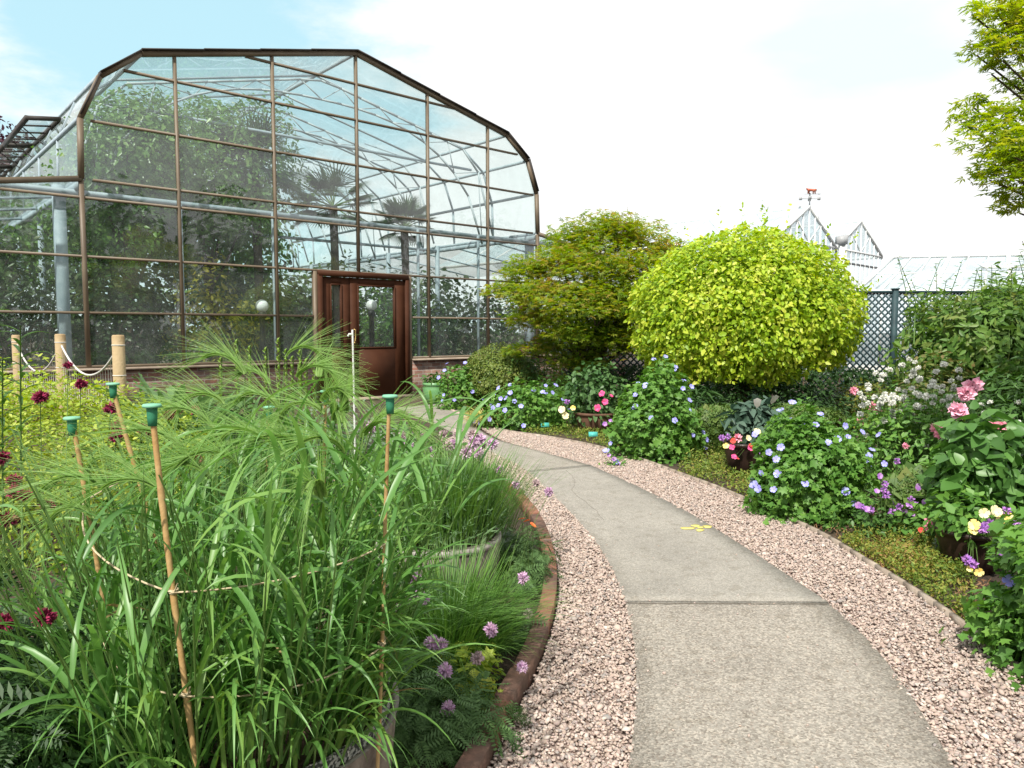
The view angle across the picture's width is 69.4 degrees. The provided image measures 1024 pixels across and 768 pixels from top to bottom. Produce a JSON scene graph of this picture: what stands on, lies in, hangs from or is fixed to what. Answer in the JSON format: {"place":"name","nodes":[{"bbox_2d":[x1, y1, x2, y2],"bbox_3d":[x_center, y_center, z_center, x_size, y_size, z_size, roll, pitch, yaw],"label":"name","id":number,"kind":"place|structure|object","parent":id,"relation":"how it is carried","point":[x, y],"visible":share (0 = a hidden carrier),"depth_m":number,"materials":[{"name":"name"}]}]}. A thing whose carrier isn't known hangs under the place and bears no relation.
{"place":"outdoors","nodes":[
{"label":"outdoors","id":0,"kind":"place"},
{"bbox_2d":[399,404,587,470],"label":"path","id":1,"kind":"structure","parent":0,"point":[536,456],"depth_m":8.25,"materials":[{"name":"concrete"}]},
{"bbox_2d":[0,333,1023,767],"bbox_3d":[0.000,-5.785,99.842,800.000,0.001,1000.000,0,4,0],"label":"ground","id":2,"kind":"structure","parent":0,"point":[506,663],"depth_m":5.48,"materials":[{"name":"brown soil"}]},
{"bbox_2d":[0,309,53,576],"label":"willow leaf plant","id":3,"kind":"object","parent":2,"relation":"on","point":[2,418],"visible":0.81,"depth_m":3.90,"materials":[{"name":"green plant"}]},
{"bbox_2d":[0,116,55,196],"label":"purple tree","id":4,"kind":"object","parent":2,"relation":"on","point":[2,139],"visible":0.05,"depth_m":23.71,"materials":[{"name":"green plant"}]},
{"bbox_2d":[54,334,69,450],"bbox_3d":[-4.875,0.117,8.029,0.116,1.320,0.116,0,4,0],"label":"fence post","id":5,"kind":"object","parent":2,"relation":"on","point":[60,339],"visible":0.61,"depth_m":7.96,"materials":[{"name":"brown wood"}]},
{"bbox_2d":[0,360,203,654],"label":"crimson thistle","id":6,"kind":"object","parent":2,"relation":"on","point":[39,396],"visible":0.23,"depth_m":2.50,"materials":[{"name":"green plant"}]},
{"bbox_2d":[18,229,195,365],"bbox_3d":[-8.377,-1.546,15.577,3.322,3.707,3.121,0,4,0],"label":"glasshouse shrub","id":7,"kind":"object","parent":2,"relation":"on","point":[156,268],"visible":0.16,"depth_m":15.30,"materials":[{"name":"green plant"}]},
{"bbox_2d":[0,353,230,575],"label":"lime shrub","id":8,"kind":"object","parent":2,"relation":"on","point":[10,419],"visible":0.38,"depth_m":4.94,"materials":[{"name":"green plant"}]},
{"bbox_2d":[0,450,232,767],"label":"crimson thistle","id":9,"kind":"object","parent":2,"relation":"on","point":[15,689],"visible":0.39,"depth_m":1.60,"materials":[{"name":"green plant"}]},
{"bbox_2d":[111,335,126,467],"bbox_3d":[-3.506,0.218,6.633,0.116,1.316,0.116,0,4,0],"label":"fence post","id":10,"kind":"object","parent":2,"relation":"on","point":[119,375],"visible":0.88,"depth_m":6.56,"materials":[{"name":"brown wood"}]},
{"bbox_2d":[81,372,263,477],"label":"broad leaved plant","id":11,"kind":"object","parent":2,"relation":"on","point":[147,389],"visible":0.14,"depth_m":6.11,"materials":[{"name":"green plant"}]},
{"bbox_2d":[26,440,352,607],"bbox_3d":[-1.588,0.710,4.050,2.025,0.820,1.281,0,4,0],"label":"leafy plant","id":12,"kind":"object","parent":2,"relation":"on","point":[113,487],"visible":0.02,"depth_m":3.90,"materials":[{"name":"green plant"}]},
{"bbox_2d":[24,639,398,767],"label":"planter","id":13,"kind":"object","parent":2,"relation":"on","point":[354,757],"visible":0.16,"depth_m":1.87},
{"bbox_2d":[63,416,133,767],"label":"bamboo cane","id":14,"kind":"object","parent":13,"relation":"in","point":[72,423],"visible":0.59,"depth_m":1.74,"materials":[{"name":"brown wood"}]},
{"bbox_2d":[106,382,186,648],"bbox_3d":[-1.054,0.460,2.175,0.223,0.934,0.037,-1,4,-10],"label":"bamboo cane","id":15,"kind":"object","parent":13,"relation":"in","point":[113,390],"visible":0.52,"depth_m":2.13,"materials":[{"name":"brown wood"}]},
{"bbox_2d":[142,403,196,767],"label":"bamboo cane","id":16,"kind":"object","parent":13,"relation":"in","point":[152,413],"visible":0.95,"depth_m":1.50,"materials":[{"name":"brown wood"}]},
{"bbox_2d":[81,477,385,594],"bbox_3d":[-0.705,0.341,1.910,0.722,0.117,0.809,-2,5,-25],"label":"garden twine","id":17,"kind":"object","parent":16,"relation":"attached to","point":[174,591],"visible":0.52,"depth_m":1.56,"materials":[{"name":"fabric"}]},
{"bbox_2d":[103,550,386,697],"bbox_3d":[-0.690,0.563,1.938,0.681,0.144,0.812,-2,5,-29],"label":"garden twine","id":18,"kind":"object","parent":16,"relation":"attached to","point":[188,693],"visible":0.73,"depth_m":1.59,"materials":[{"name":"fabric"}]},
{"bbox_2d":[0,317,525,767],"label":"ornamental grass","id":19,"kind":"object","parent":13,"relation":"in","point":[269,645],"depth_m":1.63,"materials":[{"name":"green plant"}]},
{"bbox_2d":[375,394,397,767],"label":"bamboo cane","id":20,"kind":"object","parent":13,"relation":"in","point":[389,404],"visible":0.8,"depth_m":1.75,"materials":[{"name":"brown wood"}]},
{"bbox_2d":[159,254,269,362],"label":"glasshouse shrub","id":21,"kind":"object","parent":2,"relation":"on","point":[215,299],"visible":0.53,"depth_m":13.80,"materials":[{"name":"green plant"}]},
{"bbox_2d":[173,376,298,488],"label":"leafy plant","id":22,"kind":"object","parent":2,"relation":"on","point":[235,408],"visible":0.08,"depth_m":6.52,"materials":[{"name":"green plant"}]},
{"bbox_2d":[186,255,312,360],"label":"glasshouse shrub","id":23,"kind":"object","parent":2,"relation":"on","point":[290,283],"visible":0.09,"depth_m":19.61,"materials":[{"name":"green plant"}]},
{"bbox_2d":[197,264,312,360],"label":"glasshouse shrub","id":24,"kind":"object","parent":2,"relation":"on","point":[271,327],"visible":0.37,"depth_m":14.89,"materials":[{"name":"green plant"}]},
{"bbox_2d":[217,337,317,455],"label":"spiky plant","id":25,"kind":"object","parent":2,"relation":"on","point":[305,375],"visible":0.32,"depth_m":7.61,"materials":[{"name":"green plant"}]},
{"bbox_2d":[216,259,337,359],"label":"glasshouse shrub","id":26,"kind":"object","parent":2,"relation":"on","point":[299,297],"visible":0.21,"depth_m":16.24,"materials":[{"name":"green plant"}]},
{"bbox_2d":[177,388,399,528],"bbox_3d":[-1.449,0.539,5.068,1.756,1.024,1.145,0,4,0],"label":"leafy plant","id":27,"kind":"object","parent":2,"relation":"on","point":[320,452],"visible":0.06,"depth_m":4.98,"materials":[{"name":"green plant"}]},
{"bbox_2d":[0,48,625,423],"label":"glasshouse","id":28,"kind":"structure","parent":2,"relation":"on","point":[395,365],"depth_m":14.20,"materials":[{"name":"clear glass"}]},
{"bbox_2d":[0,221,80,367],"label":"shrub","id":29,"kind":"object","parent":28,"relation":"on","point":[7,270],"visible":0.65,"depth_m":12.17,"materials":[{"name":"green plant"}]},
{"bbox_2d":[0,256,100,366],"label":"glasshouse shrub","id":30,"kind":"object","parent":28,"relation":"on","point":[24,324],"visible":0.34,"depth_m":11.87,"materials":[{"name":"green plant"}]},
{"bbox_2d":[0,138,189,364],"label":"tropical tree","id":31,"kind":"object","parent":28,"relation":"on","point":[34,169],"visible":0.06,"depth_m":15.39,"materials":[{"name":"green plant"}]},
{"bbox_2d":[42,255,191,365],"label":"glasshouse shrub","id":32,"kind":"object","parent":28,"relation":"on","point":[133,320],"visible":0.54,"depth_m":12.58,"materials":[{"name":"green plant"}]},
{"bbox_2d":[32,81,242,363],"bbox_3d":[-6.875,-2.563,13.554,3.640,5.884,2.835,0,4,0],"label":"tropical tree","id":33,"kind":"object","parent":28,"relation":"on","point":[120,223],"visible":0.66,"depth_m":13.05,"materials":[{"name":"green plant"}]},
{"bbox_2d":[115,90,320,345],"bbox_3d":[-6.332,-2.984,15.468,4.143,6.446,3.944,0,4,0],"label":"tropical tree","id":34,"kind":"object","parent":28,"relation":"on","point":[238,224],"visible":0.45,"depth_m":14.97,"materials":[{"name":"green plant"}]},
{"bbox_2d":[156,159,303,356],"bbox_3d":[-7.463,-2.860,18.870,4.040,5.719,3.367,3,5,38],"label":"tropical tree","id":35,"kind":"object","parent":28,"relation":"on","point":[245,257],"visible":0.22,"depth_m":18.48,"materials":[{"name":"green plant"}]},
{"bbox_2d":[198,104,306,359],"bbox_3d":[-5.508,-2.806,15.722,2.358,6.054,2.412,0,4,0],"label":"fan palm","id":36,"kind":"object","parent":28,"relation":"on","point":[257,250],"visible":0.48,"depth_m":15.40,"materials":[{"name":"green plant"}]},
{"bbox_2d":[255,300,268,360],"bbox_3d":[-4.568,-0.582,13.581,0.240,1.921,0.240,0,4,0],"label":"globe lamp","id":37,"kind":"object","parent":28,"relation":"on","point":[261,306],"visible":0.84,"depth_m":13.51,"materials":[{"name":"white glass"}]},
{"bbox_2d":[286,162,378,346],"bbox_3d":[-4.234,-2.610,17.715,2.194,5.380,2.120,0,4,0],"label":"fan palm","id":38,"kind":"object","parent":28,"relation":"on","point":[329,184],"visible":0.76,"depth_m":17.50,"materials":[{"name":"green plant"}]},
{"bbox_2d":[308,249,435,358],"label":"glasshouse shrub","id":39,"kind":"object","parent":28,"relation":"on","point":[365,290],"visible":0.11,"depth_m":19.28,"materials":[{"name":"green plant"}]},
{"bbox_2d":[349,278,405,397],"bbox_3d":[-2.691,-0.924,14.860,1.251,2.340,0.121,-4,6,-45],"label":"door","id":40,"kind":"structure","parent":28,"relation":"in","point":[388,363],"depth_m":14.91,"materials":[{"name":"brown paint"}]},
{"bbox_2d":[336,279,447,355],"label":"glasshouse shrub","id":41,"kind":"object","parent":28,"relation":"on","point":[382,337],"visible":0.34,"depth_m":16.67,"materials":[{"name":"green plant"}]},
{"bbox_2d":[369,193,436,274],"bbox_3d":[-2.661,-2.330,18.247,1.718,4.745,1.632,0,4,0],"label":"fan palm","id":42,"kind":"object","parent":28,"relation":"on","point":[395,207],"visible":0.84,"depth_m":18.03,"materials":[{"name":"green plant"}]},
{"bbox_2d":[377,266,482,355],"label":"glasshouse shrub","id":43,"kind":"object","parent":28,"relation":"on","point":[446,281],"visible":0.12,"depth_m":21.60,"materials":[{"name":"green plant"}]},
{"bbox_2d":[412,282,485,355],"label":"glasshouse shrub","id":44,"kind":"object","parent":28,"relation":"on","point":[439,351],"visible":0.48,"depth_m":17.20,"materials":[{"name":"green plant"}]},
{"bbox_2d":[424,284,524,355],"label":"glasshouse shrub","id":45,"kind":"object","parent":28,"relation":"on","point":[483,321],"visible":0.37,"depth_m":17.92,"materials":[{"name":"green plant"}]},
{"bbox_2d":[480,276,557,352],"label":"glasshouse shrub","id":46,"kind":"object","parent":28,"relation":"on","point":[509,339],"visible":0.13,"depth_m":18.94,"materials":[{"name":"green plant"}]},
{"bbox_2d":[274,387,427,485],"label":"leafy plant","id":47,"kind":"object","parent":2,"relation":"on","point":[370,440],"visible":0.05,"depth_m":6.34,"materials":[{"name":"green plant"}]},
{"bbox_2d":[385,627,467,716],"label":"ferny plant","id":48,"kind":"object","parent":2,"relation":"on","point":[413,671],"visible":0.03,"depth_m":2.57,"materials":[{"name":"green plant"}]},
{"bbox_2d":[375,527,500,605],"bbox_3d":[-0.380,0.923,3.816,0.652,0.314,0.652,0,4,0],"label":"barrel planter","id":49,"kind":"object","parent":2,"relation":"on","point":[488,546],"visible":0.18,"depth_m":3.59,"materials":[{"name":"grey wood"}]},
{"bbox_2d":[346,433,537,549],"bbox_3d":[-0.380,0.520,3.782,1.074,0.562,1.090,0,4,0],"label":"clump","id":50,"kind":"object","parent":49,"relation":"on","point":[487,514],"visible":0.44,"depth_m":3.59,"materials":[{"name":"green plant"}]},
{"bbox_2d":[433,361,487,410],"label":"geranium clump","id":51,"kind":"object","parent":2,"relation":"on","point":[455,403],"visible":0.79,"depth_m":12.60,"materials":[{"name":"green plant"}]},
{"bbox_2d":[391,654,531,767],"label":"ferny plant","id":52,"kind":"object","parent":2,"relation":"on","point":[408,733],"visible":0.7,"depth_m":2.37,"materials":[{"name":"green plant"}]},
{"bbox_2d":[432,639,505,718],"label":"shrub","id":53,"kind":"object","parent":2,"relation":"on","point":[463,656],"visible":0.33,"depth_m":2.73,"materials":[{"name":"green plant"}]},
{"bbox_2d":[368,420,572,551],"bbox_3d":[-0.230,0.592,4.421,1.380,0.848,1.235,0,4,0],"label":"chive clump","id":54,"kind":"object","parent":2,"relation":"on","point":[479,440],"visible":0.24,"depth_m":4.29,"materials":[{"name":"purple plant"}]},
{"bbox_2d":[386,465,581,742],"bbox_3d":[-0.228,0.818,3.196,1.079,0.592,2.007,0,4,0],"label":"chive clump","id":55,"kind":"object","parent":2,"relation":"on","point":[479,627],"visible":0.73,"depth_m":3.00,"materials":[{"name":"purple plant"}]},
{"bbox_2d":[460,341,541,407],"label":"round bush","id":56,"kind":"object","parent":2,"relation":"on","point":[493,378],"visible":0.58,"depth_m":12.62,"materials":[{"name":"green plant"}]},
{"bbox_2d":[454,483,556,767],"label":"brick edging","id":57,"kind":"object","parent":2,"relation":"on","point":[480,755],"visible":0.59,"depth_m":2.89,"materials":[{"name":"brown brick"}]},
{"bbox_2d":[481,604,548,657],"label":"ferny plant","id":58,"kind":"object","parent":2,"relation":"on","point":[517,639],"visible":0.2,"depth_m":3.16,"materials":[{"name":"green plant"}]},
{"bbox_2d":[473,376,571,431],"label":"geranium clump","id":59,"kind":"object","parent":2,"relation":"on","point":[549,414],"visible":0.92,"depth_m":10.10,"materials":[{"name":"green plant"}]},
{"bbox_2d":[494,518,563,598],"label":"marigold plant","id":60,"kind":"object","parent":2,"relation":"on","point":[536,560],"visible":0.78,"depth_m":3.88,"materials":[{"name":"green plant"}]},
{"bbox_2d":[502,297,556,392],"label":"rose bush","id":61,"kind":"object","parent":2,"relation":"on","point":[534,368],"visible":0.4,"depth_m":12.63,"materials":[{"name":"green plant"}]},
{"bbox_2d":[484,464,635,767],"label":"gravel bed","id":62,"kind":"object","parent":2,"relation":"on","point":[615,697],"visible":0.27,"depth_m":2.73,"materials":[{"name":"beige gravel"}]},
{"bbox_2d":[511,369,616,423],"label":"leafy plant","id":63,"kind":"object","parent":2,"relation":"on","point":[554,386],"visible":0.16,"depth_m":10.95,"materials":[{"name":"green plant"}]},
{"bbox_2d":[519,422,636,446],"bbox_3d":[1.119,0.633,9.384,1.201,0.152,2.727,-3,5,-33],"label":"creeping thyme","id":64,"kind":"object","parent":2,"relation":"on","point":[600,434],"visible":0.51,"depth_m":9.63,"materials":[{"name":"green plant"}]},
{"bbox_2d":[478,208,693,380],"bbox_3d":[1.440,-1.190,12.062,3.562,3.382,2.627,-2,5,-27],"label":"maple tree","id":65,"kind":"object","parent":2,"relation":"on","point":[605,294],"visible":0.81,"depth_m":11.71,"materials":[{"name":"green plant"}]},
{"bbox_2d":[574,409,614,432],"bbox_3d":[1.130,0.504,9.964,0.624,0.270,0.624,0,4,0],"label":"plant pot","id":66,"kind":"object","parent":2,"relation":"on","point":[592,424],"visible":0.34,"depth_m":9.73,"materials":[{"name":"brown ceramic"}]},
{"bbox_2d":[558,358,632,426],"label":"potted plant","id":67,"kind":"object","parent":66,"relation":"in","point":[598,397],"visible":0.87,"depth_m":9.78,"materials":[{"name":"green plant"}]},
{"bbox_2d":[600,355,708,465],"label":"geranium clump","id":68,"kind":"object","parent":2,"relation":"on","point":[659,440],"visible":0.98,"depth_m":7.71,"materials":[{"name":"green plant"}]},
{"bbox_2d":[433,205,882,378],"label":"twin gable glasshouse","id":69,"kind":"structure","parent":2,"relation":"on","point":[820,225],"depth_m":23.02,"materials":[{"name":"white glass"}]},
{"bbox_2d":[659,384,728,429],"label":"leafy plant","id":70,"kind":"object","parent":2,"relation":"on","point":[702,398],"visible":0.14,"depth_m":9.25,"materials":[{"name":"green plant"}]},
{"bbox_2d":[675,444,759,498],"bbox_3d":[1.969,0.776,7.149,0.807,0.181,2.674,1,4,9],"label":"creeping thyme","id":71,"kind":"object","parent":2,"relation":"on","point":[708,469],"visible":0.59,"depth_m":6.88,"materials":[{"name":"green plant"}]},
{"bbox_2d":[690,402,756,453],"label":"box hedge","id":72,"kind":"object","parent":2,"relation":"on","point":[713,426],"visible":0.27,"depth_m":8.07,"materials":[{"name":"green plant"}]},
{"bbox_2d":[441,404,1023,767],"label":"gravel","id":73,"kind":"structure","parent":2,"relation":"on","point":[683,491],"depth_m":3.25,"materials":[{"name":"beige gravel"}]},
{"bbox_2d":[558,364,908,408],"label":"dark hedge","id":74,"kind":"object","parent":2,"relation":"on","point":[864,376],"visible":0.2,"depth_m":12.79,"materials":[{"name":"green plant"}]},
{"bbox_2d":[723,439,758,474],"bbox_3d":[2.188,0.698,7.049,0.354,0.300,0.354,0,4,0],"label":"plant pot","id":75,"kind":"object","parent":2,"relation":"on","point":[746,456],"visible":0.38,"depth_m":6.92,"materials":[{"name":"ceramic"}]},
{"bbox_2d":[715,394,789,458],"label":"potted plant","id":76,"kind":"object","parent":75,"relation":"in","point":[746,419],"visible":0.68,"depth_m":6.94,"materials":[{"name":"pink plant"}]},
{"bbox_2d":[473,421,1023,677],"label":"edging strip","id":77,"kind":"object","parent":2,"relation":"on","point":[946,611],"visible":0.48,"depth_m":4.41,"materials":[{"name":"wood"}]},
{"bbox_2d":[623,200,881,401],"bbox_3d":[3.275,-1.001,10.347,3.387,3.227,2.793,0,4,0],"label":"golden bush","id":78,"kind":"object","parent":2,"relation":"on","point":[732,310],"visible":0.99,"depth_m":9.51,"materials":[{"name":"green plant"}]},
{"bbox_2d":[650,378,860,432],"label":"shade plant","id":79,"kind":"object","parent":2,"relation":"on","point":[759,390],"visible":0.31,"depth_m":9.80,"materials":[{"name":"green plant"}]},
{"bbox_2d":[560,288,1006,399],"bbox_3d":[6.067,-0.713,13.854,10.352,2.143,0.120,0,4,0],"label":"trellis fence","id":80,"kind":"object","parent":2,"relation":"on","point":[895,301],"visible":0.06,"depth_m":13.85,"materials":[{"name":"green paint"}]},
{"bbox_2d":[733,397,874,529],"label":"geranium clump","id":81,"kind":"object","parent":2,"relation":"on","point":[785,471],"visible":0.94,"depth_m":5.25,"materials":[{"name":"green plant"}]},
{"bbox_2d":[772,402,853,457],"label":"box hedge","id":82,"kind":"object","parent":2,"relation":"on","point":[831,413],"visible":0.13,"depth_m":7.47,"materials":[{"name":"green plant"}]},
{"bbox_2d":[802,381,913,429],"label":"shade plant","id":83,"kind":"object","parent":2,"relation":"on","point":[839,385],"visible":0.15,"depth_m":10.53,"materials":[{"name":"green plant"}]},
{"bbox_2d":[825,422,892,523],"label":"blue violas","id":84,"kind":"object","parent":2,"relation":"on","point":[854,478],"visible":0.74,"depth_m":5.16,"materials":[{"name":"green plant"}]},
{"bbox_2d":[828,377,905,429],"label":"leafy plant","id":85,"kind":"object","parent":2,"relation":"on","point":[859,401],"visible":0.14,"depth_m":10.14,"materials":[{"name":"green plant"}]},
{"bbox_2d":[822,458,925,538],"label":"viola clump","id":86,"kind":"object","parent":2,"relation":"on","point":[880,521],"visible":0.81,"depth_m":4.84,"materials":[{"name":"green plant"}]},
{"bbox_2d":[873,461,929,526],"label":"box hedge","id":87,"kind":"object","parent":2,"relation":"on","point":[906,480],"visible":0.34,"depth_m":5.07,"materials":[{"name":"green plant"}]},
{"bbox_2d":[796,511,1013,654],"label":"leaf litter","id":88,"kind":"object","parent":2,"relation":"on","point":[871,558],"visible":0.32,"depth_m":4.32,"materials":[{"name":"brown plant"}]},
{"bbox_2d":[838,519,977,618],"bbox_3d":[2.351,0.996,4.192,0.607,0.153,1.691,0,4,0],"label":"creeping thyme","id":89,"kind":"object","parent":2,"relation":"on","point":[919,560],"visible":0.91,"depth_m":4.14,"materials":[{"name":"plant"}]},
{"bbox_2d":[889,503,936,548],"bbox_3d":[2.639,0.938,4.723,0.398,0.366,0.358,0,4,0],"label":"pink petunia","id":90,"kind":"object","parent":2,"relation":"on","point":[917,521],"visible":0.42,"depth_m":4.68,"materials":[{"name":"green plant"}]},
{"bbox_2d":[833,391,1002,499],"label":"perennial clump","id":91,"kind":"object","parent":2,"relation":"on","point":[876,470],"visible":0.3,"depth_m":5.99,"materials":[{"name":"green plant"}]},
{"bbox_2d":[861,349,992,454],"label":"leafy plant","id":92,"kind":"object","parent":2,"relation":"on","point":[947,373],"visible":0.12,"depth_m":7.98,"materials":[{"name":"green plant"}]},
{"bbox_2d":[833,356,1020,481],"bbox_3d":[3.742,0.330,6.481,1.922,1.168,1.376,0,4,0],"label":"white flower clump","id":93,"kind":"object","parent":2,"relation":"on","point":[884,397],"visible":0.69,"depth_m":6.18,"materials":[{"name":"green plant"}]},
{"bbox_2d":[841,253,1023,385],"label":"glasshouse","id":94,"kind":"structure","parent":2,"relation":"on","point":[1008,260],"depth_m":18.84,"materials":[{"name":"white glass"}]},
{"bbox_2d":[878,241,1023,419],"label":"shrub","id":95,"kind":"object","parent":2,"relation":"on","point":[981,330],"visible":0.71,"depth_m":8.42,"materials":[{"name":"green plant"}]},
{"bbox_2d":[907,353,1023,456],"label":"leafy plant","id":96,"kind":"object","parent":2,"relation":"on","point":[1000,398],"visible":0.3,"depth_m":6.99,"materials":[{"name":"green plant"}]},
{"bbox_2d":[931,377,999,440],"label":"rose bush","id":97,"kind":"object","parent":2,"relation":"on","point":[968,389],"visible":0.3,"depth_m":5.33,"materials":[{"name":"pink plant"}]},
{"bbox_2d":[932,519,1000,573],"bbox_3d":[2.628,0.935,4.234,0.395,0.230,0.395,0,4,0],"label":"plant pot","id":98,"kind":"object","parent":2,"relation":"on","point":[950,545],"visible":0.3,"depth_m":4.11,"materials":[{"name":"ceramic"}]},
{"bbox_2d":[908,482,1020,576],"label":"potted plant","id":99,"kind":"object","parent":98,"relation":"in","point":[978,517],"visible":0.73,"depth_m":4.12,"materials":[{"name":"green plant"}]},
{"bbox_2d":[914,400,1023,537],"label":"leaved plant","id":100,"kind":"object","parent":2,"relation":"on","point":[980,454],"visible":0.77,"depth_m":4.32,"materials":[{"name":"green plant"}]},
{"bbox_2d":[931,0,1023,216],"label":"maple tree","id":101,"kind":"object","parent":2,"relation":"on","point":[1012,137],"visible":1,"depth_m":4.47,"materials":[{"name":"green plant"}]},
{"bbox_2d":[938,507,1023,691],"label":"geranium clump","id":102,"kind":"object","parent":2,"relation":"on","point":[1000,630],"visible":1,"depth_m":2.99,"materials":[{"name":"green plant"}]},
{"bbox_2d":[0,0,1023,332],"label":"sky","id":103,"kind":"structure","parent":0,"point":[668,110],"materials":[{"name":"white"}]},
{"bbox_2d":[528,465,826,601],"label":"path","id":104,"kind":"structure","parent":0,"point":[721,570],"depth_m":4.54,"materials":[{"name":"concrete"}]},
{"bbox_2d":[625,601,953,767],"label":"path","id":105,"kind":"structure","parent":0,"point":[754,652],"depth_m":2.73,"materials":[{"name":"concrete"}]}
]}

